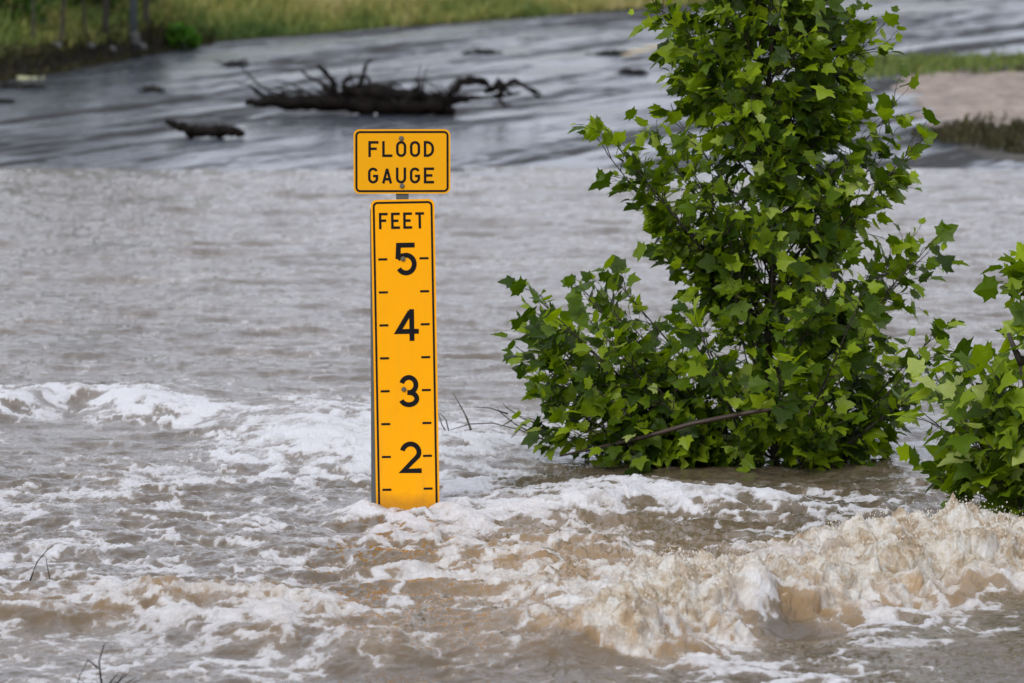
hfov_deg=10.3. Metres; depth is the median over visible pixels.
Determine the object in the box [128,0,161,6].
bush
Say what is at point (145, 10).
bank sapling
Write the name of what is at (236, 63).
debris clump
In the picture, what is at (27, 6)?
bush
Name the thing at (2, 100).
debris clump
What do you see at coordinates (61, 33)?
bank sapling
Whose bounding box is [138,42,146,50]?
stone
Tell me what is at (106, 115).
road
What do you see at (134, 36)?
metal post
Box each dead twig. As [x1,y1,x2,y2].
[29,545,53,580]
[438,413,448,430]
[451,403,543,439]
[453,393,471,430]
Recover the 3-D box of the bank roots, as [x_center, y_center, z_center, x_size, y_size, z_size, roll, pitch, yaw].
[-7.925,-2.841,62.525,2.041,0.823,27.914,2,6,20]
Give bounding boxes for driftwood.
[232,59,540,114]
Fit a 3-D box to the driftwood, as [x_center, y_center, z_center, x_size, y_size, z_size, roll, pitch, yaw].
[-1.328,-2.638,59.611,3.260,0.635,0.929,0,5,0]
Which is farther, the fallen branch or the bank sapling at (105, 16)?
the bank sapling at (105, 16)
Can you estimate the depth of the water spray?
24.05 m
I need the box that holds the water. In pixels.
[0,164,1023,682]
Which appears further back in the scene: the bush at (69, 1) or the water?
the bush at (69, 1)
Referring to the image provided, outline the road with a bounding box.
[0,0,1023,176]
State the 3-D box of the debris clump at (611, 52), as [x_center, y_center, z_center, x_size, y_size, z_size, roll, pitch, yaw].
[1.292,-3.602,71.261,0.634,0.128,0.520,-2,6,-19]
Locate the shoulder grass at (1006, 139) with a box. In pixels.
[857,54,1023,154]
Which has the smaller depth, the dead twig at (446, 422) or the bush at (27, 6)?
the dead twig at (446, 422)
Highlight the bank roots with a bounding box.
[0,12,219,81]
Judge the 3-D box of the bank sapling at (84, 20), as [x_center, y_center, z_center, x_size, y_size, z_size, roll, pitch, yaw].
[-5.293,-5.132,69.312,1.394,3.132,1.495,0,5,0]
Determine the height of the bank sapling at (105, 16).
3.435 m
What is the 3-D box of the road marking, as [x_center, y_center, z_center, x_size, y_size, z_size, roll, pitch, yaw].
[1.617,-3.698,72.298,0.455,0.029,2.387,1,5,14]
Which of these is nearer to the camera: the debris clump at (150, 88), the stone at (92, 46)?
the debris clump at (150, 88)
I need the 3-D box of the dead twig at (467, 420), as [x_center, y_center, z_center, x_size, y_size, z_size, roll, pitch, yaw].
[-0.247,0.398,29.525,0.120,0.265,0.040,0,5,0]
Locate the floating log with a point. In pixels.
(212, 131)
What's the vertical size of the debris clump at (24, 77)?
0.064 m
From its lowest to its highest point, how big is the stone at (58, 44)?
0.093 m
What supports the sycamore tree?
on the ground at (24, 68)
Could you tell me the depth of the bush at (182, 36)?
72.60 m
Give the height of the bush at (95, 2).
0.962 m
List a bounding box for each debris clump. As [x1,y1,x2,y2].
[0,81,46,89]
[0,98,16,102]
[16,76,44,79]
[137,85,166,91]
[213,58,251,65]
[461,48,503,53]
[585,49,631,55]
[615,68,649,74]
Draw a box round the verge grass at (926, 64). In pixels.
[847,47,1023,79]
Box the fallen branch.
[560,405,812,456]
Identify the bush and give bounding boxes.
[0,0,60,25]
[44,0,85,8]
[89,0,121,9]
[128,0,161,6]
[165,21,201,49]
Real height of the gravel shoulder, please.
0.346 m
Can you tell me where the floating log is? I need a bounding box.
[165,119,244,138]
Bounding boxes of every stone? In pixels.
[52,41,61,48]
[87,42,94,49]
[110,45,115,52]
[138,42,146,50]
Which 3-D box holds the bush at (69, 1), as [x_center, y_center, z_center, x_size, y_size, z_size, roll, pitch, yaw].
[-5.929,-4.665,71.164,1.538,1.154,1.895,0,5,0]
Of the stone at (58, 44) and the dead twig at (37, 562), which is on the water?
the dead twig at (37, 562)
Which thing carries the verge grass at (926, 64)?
on the gravel shoulder
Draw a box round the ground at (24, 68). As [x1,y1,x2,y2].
[0,0,703,78]
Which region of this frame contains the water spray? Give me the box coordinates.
[589,491,1022,605]
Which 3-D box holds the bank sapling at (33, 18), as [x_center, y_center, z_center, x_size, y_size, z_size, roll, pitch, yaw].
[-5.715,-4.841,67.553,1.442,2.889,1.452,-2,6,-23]
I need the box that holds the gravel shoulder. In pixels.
[888,64,1023,161]
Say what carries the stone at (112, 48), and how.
on the ground at (24, 68)
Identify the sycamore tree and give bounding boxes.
[491,0,975,474]
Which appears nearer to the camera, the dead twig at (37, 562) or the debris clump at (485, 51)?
the dead twig at (37, 562)
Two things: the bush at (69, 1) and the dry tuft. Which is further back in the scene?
the bush at (69, 1)
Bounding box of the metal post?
[128,0,140,50]
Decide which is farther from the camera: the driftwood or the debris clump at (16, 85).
the debris clump at (16, 85)
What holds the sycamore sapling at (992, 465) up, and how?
on the ground at (24, 68)
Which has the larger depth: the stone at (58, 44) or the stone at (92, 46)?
the stone at (92, 46)
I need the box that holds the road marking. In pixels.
[623,46,656,55]
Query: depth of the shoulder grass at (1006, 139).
55.73 m
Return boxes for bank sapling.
[32,0,34,39]
[59,0,65,42]
[82,0,86,37]
[102,0,108,42]
[143,0,149,25]
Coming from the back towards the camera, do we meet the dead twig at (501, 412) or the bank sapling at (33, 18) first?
the bank sapling at (33, 18)
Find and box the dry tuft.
[77,642,142,682]
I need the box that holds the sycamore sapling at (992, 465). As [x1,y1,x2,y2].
[886,242,1023,516]
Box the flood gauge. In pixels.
[353,129,449,509]
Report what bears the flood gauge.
on the ground at (24, 68)
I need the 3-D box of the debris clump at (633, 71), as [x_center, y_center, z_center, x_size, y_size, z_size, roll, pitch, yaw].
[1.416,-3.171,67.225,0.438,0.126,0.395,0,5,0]

